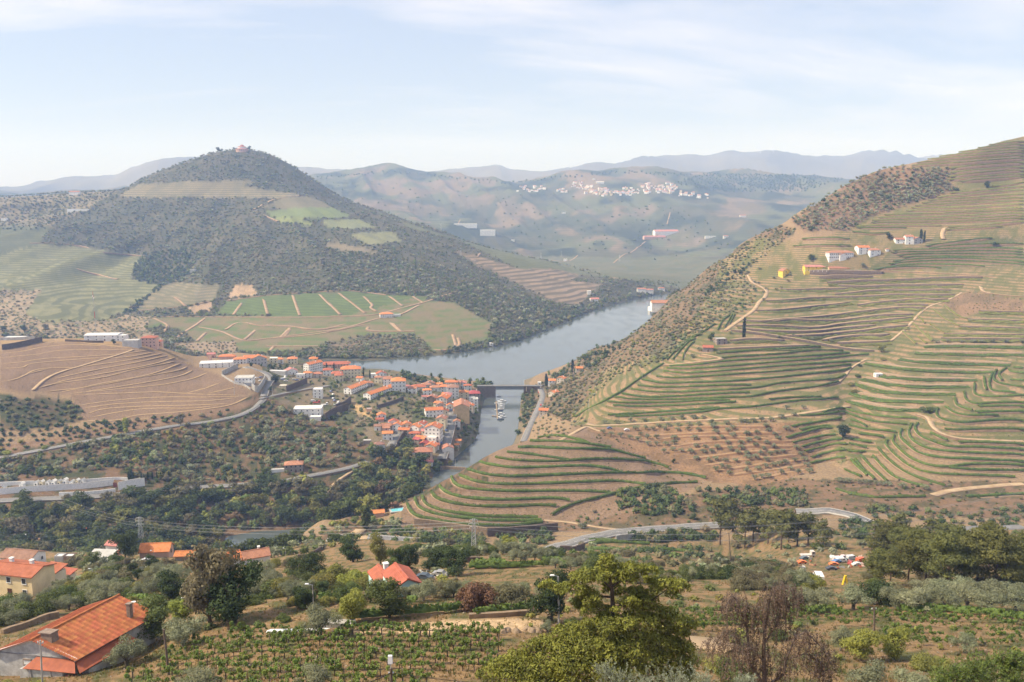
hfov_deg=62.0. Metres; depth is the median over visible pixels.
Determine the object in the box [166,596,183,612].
shrub
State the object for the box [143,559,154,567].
broadleaf tree
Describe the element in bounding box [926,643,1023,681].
bush
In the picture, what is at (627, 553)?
shrub
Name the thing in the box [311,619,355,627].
water tank
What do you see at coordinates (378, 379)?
house
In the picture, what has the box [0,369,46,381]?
earth terrace
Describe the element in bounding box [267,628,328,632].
greenhouse sheet
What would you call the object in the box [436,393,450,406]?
house
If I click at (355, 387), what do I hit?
house
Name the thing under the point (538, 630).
boulder
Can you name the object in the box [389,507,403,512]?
swimming pool
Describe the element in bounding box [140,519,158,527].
broadleaf tree
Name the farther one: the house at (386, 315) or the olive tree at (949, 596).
the house at (386, 315)
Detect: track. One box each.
[29,243,144,256]
[31,349,134,390]
[76,268,118,279]
[139,301,209,310]
[153,318,168,331]
[154,291,456,317]
[173,297,185,305]
[177,317,205,336]
[199,327,343,340]
[225,322,344,329]
[226,290,387,300]
[233,303,242,313]
[244,330,255,338]
[252,195,302,209]
[262,299,268,315]
[266,345,318,346]
[267,323,369,338]
[267,324,343,329]
[291,295,300,314]
[318,294,333,309]
[326,467,361,493]
[327,305,419,331]
[329,302,340,314]
[338,293,364,312]
[351,529,367,538]
[363,296,377,310]
[365,327,413,331]
[388,296,403,305]
[433,337,460,350]
[451,334,456,344]
[544,519,614,529]
[559,426,601,439]
[584,405,850,425]
[613,241,645,262]
[663,354,723,365]
[689,636,737,651]
[724,275,768,330]
[839,359,866,382]
[883,271,992,276]
[889,293,961,340]
[916,414,1023,442]
[930,482,1023,496]
[940,227,946,238]
[979,286,1022,296]
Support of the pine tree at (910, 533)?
on the terrain at (28, 262)
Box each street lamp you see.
[388,655,393,681]
[550,574,559,622]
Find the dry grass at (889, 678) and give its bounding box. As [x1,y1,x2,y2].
[0,570,1023,681]
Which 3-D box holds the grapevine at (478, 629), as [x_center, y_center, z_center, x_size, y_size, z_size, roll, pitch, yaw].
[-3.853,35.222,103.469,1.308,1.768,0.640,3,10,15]
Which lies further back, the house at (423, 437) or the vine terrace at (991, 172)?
the vine terrace at (991, 172)
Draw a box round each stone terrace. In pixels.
[718,344,812,352]
[730,337,786,343]
[731,329,873,351]
[736,317,913,329]
[740,324,876,334]
[746,306,925,323]
[756,301,853,312]
[766,293,954,302]
[772,313,912,324]
[780,287,848,291]
[785,324,908,339]
[810,270,883,274]
[819,274,873,281]
[822,333,892,343]
[827,276,982,285]
[835,289,950,295]
[837,283,963,289]
[837,340,890,346]
[845,399,920,411]
[848,391,943,402]
[854,381,955,394]
[857,297,949,307]
[859,376,969,388]
[864,361,994,373]
[879,372,977,381]
[897,357,1010,365]
[898,303,927,306]
[914,350,1023,355]
[923,343,1023,347]
[941,337,1023,342]
[943,333,1023,337]
[958,325,1023,331]
[967,318,1023,323]
[979,310,1023,314]
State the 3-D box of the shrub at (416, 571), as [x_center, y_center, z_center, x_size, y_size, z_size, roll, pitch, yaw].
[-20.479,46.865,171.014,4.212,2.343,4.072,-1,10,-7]
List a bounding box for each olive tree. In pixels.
[0,594,26,610]
[0,607,27,624]
[17,591,35,602]
[35,587,50,597]
[47,598,65,610]
[48,578,66,589]
[58,595,81,609]
[66,574,73,581]
[76,580,107,590]
[81,579,106,590]
[84,587,116,604]
[96,569,117,581]
[99,560,114,567]
[99,581,111,597]
[102,577,123,584]
[102,633,148,666]
[108,581,132,593]
[127,580,146,594]
[138,570,150,578]
[141,577,160,594]
[143,564,161,576]
[150,560,163,565]
[152,567,171,577]
[158,563,172,568]
[162,615,206,647]
[169,568,189,578]
[170,563,192,572]
[174,665,219,681]
[247,578,268,595]
[261,560,275,569]
[261,568,273,573]
[262,581,280,594]
[263,569,282,580]
[265,545,279,557]
[273,581,294,598]
[285,548,326,574]
[293,663,333,681]
[295,579,316,588]
[295,584,311,589]
[300,602,342,635]
[307,539,322,548]
[395,586,407,594]
[403,587,411,596]
[408,579,438,601]
[439,578,457,597]
[446,584,460,597]
[456,565,464,575]
[473,544,487,553]
[489,551,500,557]
[494,541,510,554]
[500,581,515,585]
[505,550,517,560]
[506,541,520,551]
[514,543,527,550]
[514,582,530,594]
[515,550,526,560]
[521,551,530,560]
[525,543,537,552]
[530,549,539,560]
[532,580,543,594]
[535,547,551,559]
[539,619,554,632]
[542,547,558,555]
[549,557,562,567]
[559,556,578,569]
[576,554,589,565]
[592,656,718,681]
[614,556,629,566]
[678,555,690,563]
[688,566,698,576]
[705,562,718,573]
[733,671,757,681]
[751,563,772,571]
[763,575,778,589]
[773,585,806,607]
[783,568,799,576]
[788,586,816,609]
[791,568,816,584]
[803,586,837,606]
[828,625,855,650]
[836,581,875,609]
[844,656,887,681]
[877,586,909,608]
[890,666,935,681]
[894,586,931,611]
[909,578,936,591]
[915,586,945,604]
[926,577,960,595]
[927,585,964,607]
[943,575,973,597]
[947,582,981,605]
[947,631,979,653]
[959,579,997,593]
[972,588,1012,607]
[977,578,1006,594]
[993,585,1023,610]
[998,581,1023,600]
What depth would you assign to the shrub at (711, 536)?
451.76 m
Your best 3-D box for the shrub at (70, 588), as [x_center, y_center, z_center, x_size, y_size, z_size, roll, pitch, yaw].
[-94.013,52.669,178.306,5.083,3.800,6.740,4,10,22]
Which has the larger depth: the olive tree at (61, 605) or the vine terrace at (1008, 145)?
the vine terrace at (1008, 145)
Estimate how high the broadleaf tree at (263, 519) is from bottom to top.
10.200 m
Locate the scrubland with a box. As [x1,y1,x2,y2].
[0,203,1023,680]
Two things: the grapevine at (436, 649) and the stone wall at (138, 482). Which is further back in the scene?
the stone wall at (138, 482)
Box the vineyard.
[167,604,1023,654]
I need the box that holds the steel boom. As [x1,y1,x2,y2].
[842,575,847,584]
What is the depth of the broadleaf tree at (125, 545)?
300.41 m
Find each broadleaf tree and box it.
[0,521,8,528]
[0,524,17,538]
[0,540,8,547]
[1,515,28,533]
[2,512,20,518]
[3,538,28,547]
[9,500,28,512]
[9,531,33,543]
[14,505,34,519]
[14,522,36,537]
[15,542,37,549]
[18,488,34,506]
[24,540,40,549]
[28,501,45,512]
[34,509,53,521]
[35,541,56,550]
[36,532,58,547]
[42,324,48,329]
[43,515,61,527]
[51,503,65,516]
[51,522,65,531]
[52,547,65,551]
[53,530,67,536]
[54,535,67,547]
[56,503,68,517]
[58,519,78,533]
[58,538,84,546]
[59,514,77,523]
[62,494,71,499]
[62,545,76,551]
[63,497,81,510]
[65,503,85,519]
[69,528,85,539]
[70,536,89,550]
[71,494,83,503]
[71,520,86,532]
[73,490,93,504]
[73,511,85,520]
[74,546,97,552]
[77,520,94,534]
[78,510,98,521]
[79,551,101,568]
[83,527,106,540]
[85,535,100,541]
[85,539,103,547]
[89,522,105,535]
[90,513,111,524]
[92,499,116,513]
[94,521,107,527]
[97,491,113,501]
[97,538,107,545]
[100,528,114,539]
[107,507,133,524]
[107,531,139,556]
[108,522,125,534]
[112,492,127,505]
[114,504,127,513]
[117,497,138,506]
[120,490,132,499]
[121,485,140,498]
[122,521,137,533]
[123,504,138,516]
[124,529,139,535]
[124,562,137,575]
[129,507,147,519]
[131,568,143,580]
[134,487,146,496]
[134,537,148,546]
[135,523,152,538]
[135,593,169,639]
[137,491,158,504]
[137,510,159,521]
[139,503,153,511]
[139,530,155,538]
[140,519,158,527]
[142,515,158,524]
[142,536,161,542]
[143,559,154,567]
[145,487,164,502]
[145,554,158,563]
[146,526,163,535]
[147,530,166,541]
[150,537,166,542]
[151,494,170,507]
[155,569,182,599]
[156,505,169,515]
[160,483,181,493]
[160,507,184,525]
[161,523,171,533]
[162,528,173,538]
[163,496,185,511]
[165,486,187,499]
[166,532,189,541]
[168,525,183,535]
[168,599,194,621]
[172,540,188,550]
[175,413,185,424]
[177,537,200,549]
[178,499,198,513]
[179,543,242,622]
[181,484,191,495]
[183,494,197,506]
[183,513,193,524]
[184,524,196,536]
[186,515,203,532]
[187,487,200,500]
[190,479,202,489]
[193,536,205,546]
[197,526,211,536]
[198,489,213,502]
[200,558,264,624]
[201,536,215,545]
[204,489,223,503]
[208,506,225,521]
[209,527,221,538]
[209,542,219,551]
[220,539,233,551]
[228,482,251,495]
[231,500,253,516]
[232,542,245,549]
[240,540,253,550]
[242,480,259,493]
[242,495,256,507]
[246,538,260,549]
[247,508,262,518]
[250,537,265,548]
[251,537,269,548]
[252,476,264,492]
[253,493,268,504]
[255,473,271,487]
[257,511,270,525]
[259,505,277,517]
[263,473,278,486]
[263,476,277,491]
[265,538,274,547]
[268,479,287,494]
[269,535,284,545]
[271,374,279,381]
[273,504,287,517]
[274,537,287,546]
[275,479,286,492]
[275,498,287,505]
[276,506,301,524]
[282,532,295,540]
[287,529,303,544]
[288,495,301,506]
[291,586,315,609]
[292,528,301,542]
[294,483,311,496]
[297,505,313,517]
[298,507,312,522]
[301,477,315,489]
[302,522,315,531]
[306,489,320,499]
[307,491,330,505]
[308,497,323,514]
[308,510,328,528]
[313,485,331,496]
[313,580,329,592]
[314,507,324,520]
[322,500,344,519]
[322,506,337,519]
[326,489,343,504]
[329,499,344,518]
[330,479,348,491]
[330,500,350,517]
[338,537,364,561]
[338,587,367,619]
[340,483,355,495]
[340,486,358,501]
[342,495,360,514]
[348,500,361,513]
[353,475,363,489]
[354,493,380,513]
[357,481,376,495]
[358,461,372,473]
[364,576,412,617]
[369,498,382,508]
[369,531,388,563]
[370,472,383,480]
[370,478,379,487]
[372,446,385,457]
[372,480,390,492]
[376,467,392,477]
[379,498,394,510]
[381,473,391,481]
[382,480,393,490]
[385,443,396,455]
[385,557,398,566]
[386,547,403,563]
[398,447,413,456]
[399,545,418,566]
[401,481,413,496]
[410,482,419,496]
[413,452,429,464]
[420,545,451,569]
[438,544,471,576]
[474,552,701,681]
[501,535,516,545]
[524,569,571,620]
[707,332,714,340]
[836,424,850,438]
[839,628,885,660]
[878,345,886,351]
[881,625,911,659]
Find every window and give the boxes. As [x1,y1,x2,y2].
[6,576,10,582]
[21,578,26,584]
[23,658,31,665]
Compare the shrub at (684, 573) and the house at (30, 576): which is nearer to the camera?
the shrub at (684, 573)
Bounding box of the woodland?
[0,140,1004,358]
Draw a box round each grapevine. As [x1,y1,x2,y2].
[124,672,139,681]
[125,664,136,676]
[139,667,149,676]
[141,674,151,681]
[152,674,160,681]
[156,661,165,669]
[160,654,170,661]
[160,674,170,681]
[164,665,173,675]
[169,660,180,669]
[170,654,180,664]
[173,669,181,675]
[178,650,190,657]
[180,655,190,661]
[190,652,204,663]
[195,647,204,655]
[197,659,206,669]
[199,652,208,663]
[207,640,216,650]
[211,652,219,660]
[211,659,222,671]
[216,644,225,650]
[217,648,227,657]
[217,658,231,669]
[217,664,230,678]
[222,637,233,643]
[225,668,237,675]
[226,645,238,657]
[227,675,235,681]
[228,659,245,666]
[233,634,243,647]
[233,641,243,651]
[236,665,251,674]
[236,671,247,680]
[238,651,255,663]
[240,629,250,643]
[243,659,257,668]
[243,674,253,681]
[245,631,255,642]
[246,642,257,652]
[251,660,262,671]
[254,638,264,648]
[254,672,261,679]
[255,648,263,654]
[257,653,268,663]
[262,669,276,681]
[263,639,278,648]
[263,661,272,667]
[266,630,274,637]
[267,664,281,676]
[273,660,282,672]
[275,646,290,657]
[277,630,291,641]
[279,673,288,680]
[280,631,292,642]
[287,654,295,662]
[288,671,298,678]
[289,627,297,638]
[289,650,300,655]
[290,631,300,643]
[293,640,302,651]
[293,657,307,671]
[293,663,303,670]
[296,669,307,677]
[298,628,307,636]
[301,649,313,655]
[304,643,312,651]
[305,656,314,662]
[310,632,325,645]
[313,646,322,658]
[316,628,326,639]
[324,642,333,649]
[324,658,336,670]
[324,661,341,675]
[326,635,335,643]
[329,646,340,658]
[331,635,338,642]
[331,658,345,670]
[333,626,342,635]
[335,671,349,681]
[336,642,348,649]
[336,662,349,671]
[339,635,351,646]
[341,628,352,635]
[345,623,354,634]
[345,641,355,649]
[345,654,356,659]
[346,648,357,659]
[348,656,360,666]
[349,665,360,671]
[349,668,359,680]
[356,635,367,642]
[358,642,367,651]
[358,646,373,654]
[358,651,369,661]
[359,662,370,671]
[359,673,373,680]
[363,623,375,631]
[366,670,382,681]
[368,643,380,656]
[369,663,383,675]
[373,636,385,641]
[374,623,384,633]
[375,640,384,652]
[379,656,388,664]
[384,648,395,657]
[384,671,396,680]
[385,624,394,629]
[385,641,399,652]
[388,630,397,640]
[392,668,409,680]
[394,623,407,632]
[395,658,405,669]
[397,632,405,638]
[397,650,408,659]
[397,665,406,673]
[398,643,407,648]
[405,622,412,632]
[406,639,414,646]
[406,657,415,669]
[409,634,423,643]
[409,646,418,653]
[409,653,415,659]
[413,625,421,634]
[415,650,426,658]
[415,658,425,668]
[415,669,433,681]
[418,640,426,648]
[421,624,431,636]
[426,660,437,669]
[430,647,439,655]
[431,629,441,637]
[431,650,441,662]
[432,633,441,645]
[434,633,449,642]
[437,653,445,660]
[437,661,444,670]
[440,645,450,656]
[444,634,455,644]
[446,639,457,648]
[449,622,458,635]
[449,654,456,663]
[455,645,471,654]
[459,655,467,663]
[460,628,468,636]
[460,637,471,650]
[467,659,476,670]
[470,651,483,663]
[472,634,480,641]
[473,641,483,650]
[475,626,485,635]
[479,659,487,669]
[481,630,492,640]
[482,637,492,647]
[482,654,492,662]
[484,648,492,655]
[490,649,500,656]
[491,628,501,634]
[491,638,503,650]
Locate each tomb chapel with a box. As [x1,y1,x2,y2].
[39,479,44,484]
[62,477,68,483]
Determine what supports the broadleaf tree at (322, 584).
on the terrain at (28, 262)
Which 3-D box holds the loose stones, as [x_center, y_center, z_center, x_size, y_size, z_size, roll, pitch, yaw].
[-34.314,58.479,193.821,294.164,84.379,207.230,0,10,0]
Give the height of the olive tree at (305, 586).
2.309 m
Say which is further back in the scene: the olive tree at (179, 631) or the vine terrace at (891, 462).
the vine terrace at (891, 462)
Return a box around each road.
[0,399,266,458]
[0,482,248,503]
[243,366,274,396]
[259,385,329,399]
[282,461,369,479]
[367,534,419,540]
[545,521,734,547]
[795,507,873,521]
[963,525,1023,530]
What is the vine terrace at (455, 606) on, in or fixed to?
on the terrain at (28, 262)
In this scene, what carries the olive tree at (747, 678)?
on the terrain at (28, 262)
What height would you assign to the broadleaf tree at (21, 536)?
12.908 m
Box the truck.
[800,550,815,556]
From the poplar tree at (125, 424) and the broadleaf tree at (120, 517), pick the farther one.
the poplar tree at (125, 424)
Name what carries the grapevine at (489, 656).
on the terrain at (28, 262)
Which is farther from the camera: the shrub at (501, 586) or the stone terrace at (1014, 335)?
the stone terrace at (1014, 335)
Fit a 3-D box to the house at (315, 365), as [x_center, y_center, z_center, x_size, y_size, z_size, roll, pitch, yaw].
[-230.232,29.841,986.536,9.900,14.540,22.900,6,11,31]
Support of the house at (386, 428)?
on the terrain at (28, 262)
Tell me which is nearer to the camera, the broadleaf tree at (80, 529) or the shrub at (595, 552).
the shrub at (595, 552)
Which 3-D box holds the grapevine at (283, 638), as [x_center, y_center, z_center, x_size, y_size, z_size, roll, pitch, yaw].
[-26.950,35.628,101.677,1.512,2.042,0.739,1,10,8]
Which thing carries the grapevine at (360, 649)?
on the terrain at (28, 262)
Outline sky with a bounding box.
[0,0,1023,186]
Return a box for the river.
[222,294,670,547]
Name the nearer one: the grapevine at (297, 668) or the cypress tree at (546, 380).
the grapevine at (297, 668)
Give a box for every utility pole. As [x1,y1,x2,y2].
[37,640,43,681]
[163,629,169,674]
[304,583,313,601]
[726,533,731,560]
[871,607,876,635]
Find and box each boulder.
[504,627,511,632]
[511,627,520,633]
[527,627,535,632]
[535,627,543,632]
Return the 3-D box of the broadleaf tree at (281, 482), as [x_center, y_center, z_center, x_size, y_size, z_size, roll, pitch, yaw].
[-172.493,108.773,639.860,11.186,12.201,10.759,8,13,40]
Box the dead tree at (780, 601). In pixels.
[696,579,843,681]
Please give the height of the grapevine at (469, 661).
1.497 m
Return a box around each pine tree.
[707,497,737,544]
[722,497,748,531]
[732,513,756,547]
[737,505,767,542]
[754,508,777,543]
[767,509,800,549]
[774,509,799,541]
[784,512,811,545]
[800,511,818,544]
[811,518,834,542]
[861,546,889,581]
[863,517,886,540]
[865,519,904,560]
[870,549,908,581]
[884,525,906,568]
[888,510,911,526]
[895,538,929,579]
[900,527,930,569]
[910,531,943,579]
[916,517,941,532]
[919,532,983,581]
[924,534,947,574]
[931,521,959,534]
[944,523,969,566]
[950,534,986,579]
[962,527,998,579]
[974,520,1002,566]
[974,525,1023,580]
[990,544,1023,582]
[995,537,1023,571]
[1013,529,1023,540]
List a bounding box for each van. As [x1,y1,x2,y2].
[813,571,824,579]
[835,557,847,562]
[846,554,855,559]
[855,556,864,561]
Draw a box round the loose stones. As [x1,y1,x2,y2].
[5,573,1010,681]
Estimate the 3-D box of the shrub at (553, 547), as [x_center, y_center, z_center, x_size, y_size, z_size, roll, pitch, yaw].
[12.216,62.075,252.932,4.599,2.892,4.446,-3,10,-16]
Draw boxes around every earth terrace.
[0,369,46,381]
[2,349,131,357]
[3,350,147,363]
[8,344,99,352]
[17,352,154,367]
[25,367,73,374]
[39,361,175,387]
[46,341,132,348]
[47,366,186,391]
[53,358,174,383]
[55,355,167,378]
[59,363,180,392]
[71,373,205,393]
[80,397,247,421]
[82,353,162,366]
[82,391,246,395]
[82,396,246,404]
[86,370,192,391]
[86,398,234,407]
[88,404,223,413]
[94,405,218,416]
[187,383,218,392]
[635,431,781,436]
[641,435,771,441]
[655,425,771,428]
[668,439,791,446]
[668,444,792,452]
[689,448,792,459]
[705,454,797,464]
[713,459,802,471]
[725,464,805,475]
[751,469,805,480]
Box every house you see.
[0,548,45,561]
[0,557,56,596]
[3,336,27,339]
[51,561,67,581]
[54,553,65,561]
[63,553,76,560]
[64,567,77,579]
[67,209,88,212]
[69,191,80,194]
[83,332,123,340]
[92,549,117,562]
[104,540,122,553]
[117,334,128,341]
[122,339,141,347]
[138,542,173,557]
[141,334,158,349]
[159,338,163,347]
[173,550,196,560]
[199,359,233,367]
[206,352,215,357]
[218,354,235,359]
[227,549,240,565]
[233,356,246,363]
[234,375,254,382]
[236,145,248,151]
[241,545,270,564]
[243,354,257,362]
[243,381,253,386]
[251,354,266,366]
[269,357,277,363]
[269,369,287,375]
[271,468,283,472]
[278,357,283,363]
[279,384,286,388]
[283,459,303,472]
[284,367,297,374]
[287,356,297,363]
[293,405,323,416]
[296,373,304,377]
[303,359,322,371]
[303,370,311,377]
[309,356,317,361]
[310,415,321,420]
[313,371,322,377]
[313,387,322,398]
[323,361,348,368]
[323,367,332,375]
[331,370,342,379]
[334,372,343,380]
[340,365,360,377]
[344,380,368,393]
[356,376,363,380]
[363,384,391,399]
[363,439,370,443]
[367,561,388,583]
[372,509,384,517]
[373,423,380,430]
[373,440,384,449]
[374,375,382,382]
[375,417,383,421]
[376,370,386,375]
[377,412,385,419]
[379,312,393,317]
[381,422,391,429]
[381,562,421,595]
[382,426,389,430]
[382,430,392,439]
[383,375,391,385]
[388,418,398,423]
[391,376,405,392]
[392,420,402,431]
[398,426,410,435]
[402,420,411,426]
[407,386,416,393]
[408,422,422,430]
[409,430,420,437]
[411,383,425,390]
[412,446,432,459]
[413,436,420,444]
[415,435,426,440]
[418,420,427,427]
[419,440,428,446]
[422,381,431,387]
[422,388,431,394]
[424,406,443,416]
[424,421,442,442]
[424,441,437,452]
[424,460,433,465]
[425,436,436,441]
[426,394,436,401]
[429,384,441,391]
[433,400,442,406]
[435,401,444,407]
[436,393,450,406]
[436,414,447,429]
[440,383,446,391]
[441,443,453,459]
[443,408,448,418]
[445,380,457,384]
[446,383,458,398]
[446,402,453,407]
[453,398,469,423]
[453,418,460,427]
[454,224,476,227]
[459,390,468,400]
[461,380,466,388]
[463,384,471,390]
[469,389,480,404]
[469,402,474,413]
[473,397,477,410]
[480,230,494,235]
[538,408,548,417]
[548,378,555,386]
[548,389,559,396]
[557,375,566,382]
[575,366,582,372]
[589,297,598,302]
[637,288,645,293]
[643,235,665,239]
[646,289,653,293]
[650,300,667,311]
[653,229,678,235]
[702,345,713,351]
[713,337,726,344]
[778,268,789,277]
[802,265,824,274]
[825,250,853,262]
[828,266,849,269]
[839,253,846,260]
[854,245,870,254]
[867,248,880,257]
[873,373,882,376]
[893,238,904,243]
[903,234,913,244]
[913,237,922,244]
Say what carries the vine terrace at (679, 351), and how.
on the terrain at (28, 262)
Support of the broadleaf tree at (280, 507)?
on the terrain at (28, 262)
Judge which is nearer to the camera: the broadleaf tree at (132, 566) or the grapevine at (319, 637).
the grapevine at (319, 637)
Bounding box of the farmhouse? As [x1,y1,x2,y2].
[0,593,154,677]
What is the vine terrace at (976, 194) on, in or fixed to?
on the terrain at (28, 262)
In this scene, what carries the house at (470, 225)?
on the terrain at (28, 262)
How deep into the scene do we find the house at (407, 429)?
771.71 m
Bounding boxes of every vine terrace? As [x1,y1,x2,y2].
[126,593,163,600]
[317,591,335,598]
[356,607,402,619]
[404,602,447,615]
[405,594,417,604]
[406,502,542,527]
[413,496,541,522]
[421,494,537,518]
[430,490,555,509]
[438,484,569,502]
[447,596,494,612]
[450,475,610,494]
[458,474,645,486]
[467,467,705,478]
[469,559,519,568]
[469,561,487,568]
[472,601,530,614]
[475,558,527,568]
[478,460,622,470]
[480,557,530,568]
[488,557,532,567]
[490,558,522,568]
[495,455,668,468]
[496,557,544,567]
[507,450,567,459]
[518,445,645,458]
[530,439,610,447]
[537,434,588,441]
[537,555,577,567]
[550,480,697,515]
[574,362,663,418]
[588,537,616,539]
[589,539,649,544]
[593,546,685,551]
[607,398,729,404]
[608,406,719,415]
[613,400,735,408]
[614,380,839,400]
[615,396,838,417]
[622,391,749,397]
[631,373,846,393]
[637,383,750,388]
[641,366,851,384]
[656,363,851,379]
[664,360,860,374]
[665,336,691,360]
[667,353,868,370]
[669,352,849,366]
[672,337,692,359]
[677,323,714,347]
[682,340,694,359]
[716,345,820,354]
[717,314,729,329]
[722,348,843,358]
[723,313,732,326]
[769,395,821,399]
[785,425,831,438]
[790,416,841,427]
[792,433,835,443]
[793,244,850,247]
[799,410,906,424]
[799,424,829,430]
[801,437,841,447]
[802,236,849,240]
[804,441,845,452]
[808,603,838,614]
[810,447,844,457]
[810,455,844,463]
[822,406,916,419]
[835,487,925,497]
[844,468,862,477]
[847,449,865,453]
[848,423,895,432]
[849,442,866,448]
[850,418,866,426]
[850,437,871,443]
[850,458,867,475]
[852,231,888,235]
[854,458,875,479]
[857,224,940,226]
[857,227,906,229]
[858,432,883,437]
[859,453,888,480]
[871,217,1023,223]
[872,215,1023,221]
[872,454,928,487]
[873,265,940,270]
[877,446,945,485]
[878,212,1023,218]
[884,209,1023,215]
[884,438,1015,478]
[885,263,984,267]
[889,260,1023,265]
[891,249,1022,254]
[891,434,1023,468]
[893,247,1022,251]
[893,256,1023,262]
[897,252,1023,257]
[898,428,1023,462]
[900,602,980,614]
[902,330,916,343]
[903,255,1023,259]
[906,207,1022,211]
[907,422,1023,456]
[911,203,1022,208]
[912,157,1023,166]
[912,323,932,341]
[913,422,1023,451]
[915,200,1023,206]
[917,155,1023,163]
[922,197,1023,203]
[925,237,991,246]
[928,151,1023,159]
[928,193,1023,201]
[930,242,1023,247]
[930,323,947,332]
[930,431,947,440]
[932,309,958,325]
[934,407,1023,424]
[937,189,1023,197]
[939,149,1023,156]
[944,304,966,318]
[944,405,998,417]
[944,426,1023,432]
[945,225,1001,230]
[948,173,1023,181]
[948,221,1023,227]
[949,169,1023,178]
[949,466,1023,472]
[950,162,1023,169]
[950,186,1023,193]
[951,166,1023,174]
[953,396,972,410]
[958,440,1023,446]
[959,146,1023,152]
[960,176,1023,182]
[963,390,1023,404]
[965,492,1023,497]
[972,382,1023,397]
[975,409,1023,413]
[978,144,1023,148]
[978,404,1023,407]
[981,606,1023,619]
[982,375,987,390]
[987,372,1015,393]
[989,140,1023,145]
[992,182,1023,186]
[992,369,1023,387]
[997,367,1007,380]
[1008,368,1023,373]
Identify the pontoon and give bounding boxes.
[492,400,498,418]
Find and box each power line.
[141,526,469,533]
[143,519,461,527]
[150,524,460,530]
[152,521,453,527]
[157,527,477,533]
[159,524,470,530]
[395,673,463,681]
[470,514,1014,540]
[474,503,1019,534]
[478,514,1021,540]
[481,491,1023,527]
[483,504,1020,534]
[489,494,1015,528]
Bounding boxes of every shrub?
[0,592,19,609]
[0,606,14,626]
[1,449,11,454]
[10,600,46,621]
[27,598,54,618]
[34,588,71,606]
[53,583,76,592]
[64,555,81,566]
[64,579,83,586]
[71,590,83,602]
[73,571,99,582]
[74,585,100,608]
[75,558,94,568]
[85,561,101,570]
[93,566,116,571]
[93,569,109,579]
[104,554,124,563]
[108,577,132,592]
[112,563,126,574]
[118,571,132,578]
[119,563,142,572]
[120,557,134,564]
[120,586,142,597]
[126,580,143,587]
[128,596,138,601]
[136,594,159,604]
[138,560,145,566]
[161,557,176,566]
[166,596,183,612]
[236,621,246,630]
[243,593,264,605]
[251,579,282,599]
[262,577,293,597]
[265,558,280,567]
[275,612,291,623]
[278,545,294,554]
[281,557,292,566]
[283,575,300,580]
[285,596,294,606]
[287,566,313,575]
[292,572,316,580]
[294,588,316,608]
[310,572,334,589]
[314,595,336,607]
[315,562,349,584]
[325,531,342,542]
[325,586,352,603]
[329,581,348,590]
[335,569,368,584]
[340,532,361,540]
[344,581,363,591]
[352,575,368,589]
[399,543,419,553]
[411,568,419,574]
[421,535,438,542]
[421,548,430,557]
[430,580,451,598]
[440,537,454,544]
[453,544,462,548]
[454,580,499,612]
[459,545,475,555]
[466,546,481,555]
[475,540,491,546]
[482,545,498,554]
[490,586,525,609]
[493,584,515,592]
[515,585,529,596]
[543,556,556,565]
[546,546,559,550]
[552,550,565,556]
[561,552,582,565]
[563,616,576,629]
[577,522,586,528]
[577,564,592,573]
[581,556,602,566]
[587,550,600,555]
[621,549,635,556]
[628,573,643,583]
[631,532,647,540]
[638,506,649,514]
[651,569,665,575]
[654,560,665,566]
[658,572,679,583]
[661,569,676,575]
[666,527,676,533]
[667,531,679,540]
[676,567,691,581]
[678,564,690,569]
[693,564,714,579]
[693,567,704,579]
[696,564,729,579]
[701,532,716,539]
[701,558,714,565]
[702,654,731,673]
[712,555,729,563]
[714,656,751,681]
[715,563,737,579]
[725,555,735,562]
[727,574,753,590]
[732,567,757,579]
[747,571,772,583]
[749,556,759,562]
[749,563,778,574]
[749,579,762,590]
[751,560,778,565]
[751,579,769,589]
[767,572,780,577]
[769,629,787,641]
[777,565,796,575]
[777,573,794,585]
[783,576,810,586]
[798,582,817,592]
[807,573,826,588]
[810,541,825,548]
[854,531,868,538]
[858,580,896,605]
[860,570,876,578]
[864,577,878,584]
[893,583,910,590]
[903,578,920,587]
[908,652,941,671]
[914,572,933,580]
[919,406,936,413]
[932,572,946,579]
[934,655,951,668]
[975,576,993,584]
[988,575,1004,581]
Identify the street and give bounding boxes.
[386,432,401,448]
[436,408,456,460]
[520,388,545,441]
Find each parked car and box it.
[416,572,433,578]
[432,569,448,575]
[797,559,806,563]
[799,555,808,559]
[825,565,837,570]
[828,561,838,565]
[851,561,860,565]
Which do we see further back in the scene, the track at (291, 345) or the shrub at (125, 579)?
the track at (291, 345)
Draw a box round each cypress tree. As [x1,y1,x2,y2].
[544,374,547,385]
[742,317,745,337]
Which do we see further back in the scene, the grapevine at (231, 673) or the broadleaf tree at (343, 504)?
the broadleaf tree at (343, 504)
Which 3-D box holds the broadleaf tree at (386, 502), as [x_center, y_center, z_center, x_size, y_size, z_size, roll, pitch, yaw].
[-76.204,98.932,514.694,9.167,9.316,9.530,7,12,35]
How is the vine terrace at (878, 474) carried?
on the terrain at (28, 262)
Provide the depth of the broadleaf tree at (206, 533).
564.50 m
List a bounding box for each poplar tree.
[122,417,129,432]
[360,505,374,528]
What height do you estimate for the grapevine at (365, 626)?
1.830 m
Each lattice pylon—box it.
[136,517,143,538]
[469,518,478,545]
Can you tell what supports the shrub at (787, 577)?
on the terrain at (28, 262)
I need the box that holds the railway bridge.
[477,385,541,397]
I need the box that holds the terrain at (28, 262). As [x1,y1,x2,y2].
[0,136,1023,681]
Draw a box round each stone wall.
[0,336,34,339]
[0,479,113,494]
[0,481,33,485]
[0,611,59,633]
[2,337,42,349]
[59,488,115,495]
[65,339,103,342]
[86,477,127,481]
[118,478,144,489]
[221,374,250,389]
[222,363,237,374]
[251,375,265,391]
[286,378,306,391]
[298,546,324,557]
[325,403,347,420]
[335,396,350,406]
[376,396,403,408]
[397,430,404,446]
[414,518,487,534]
[440,466,465,469]
[466,556,479,562]
[469,609,532,618]
[488,522,557,536]
[560,542,584,550]
[616,533,633,539]

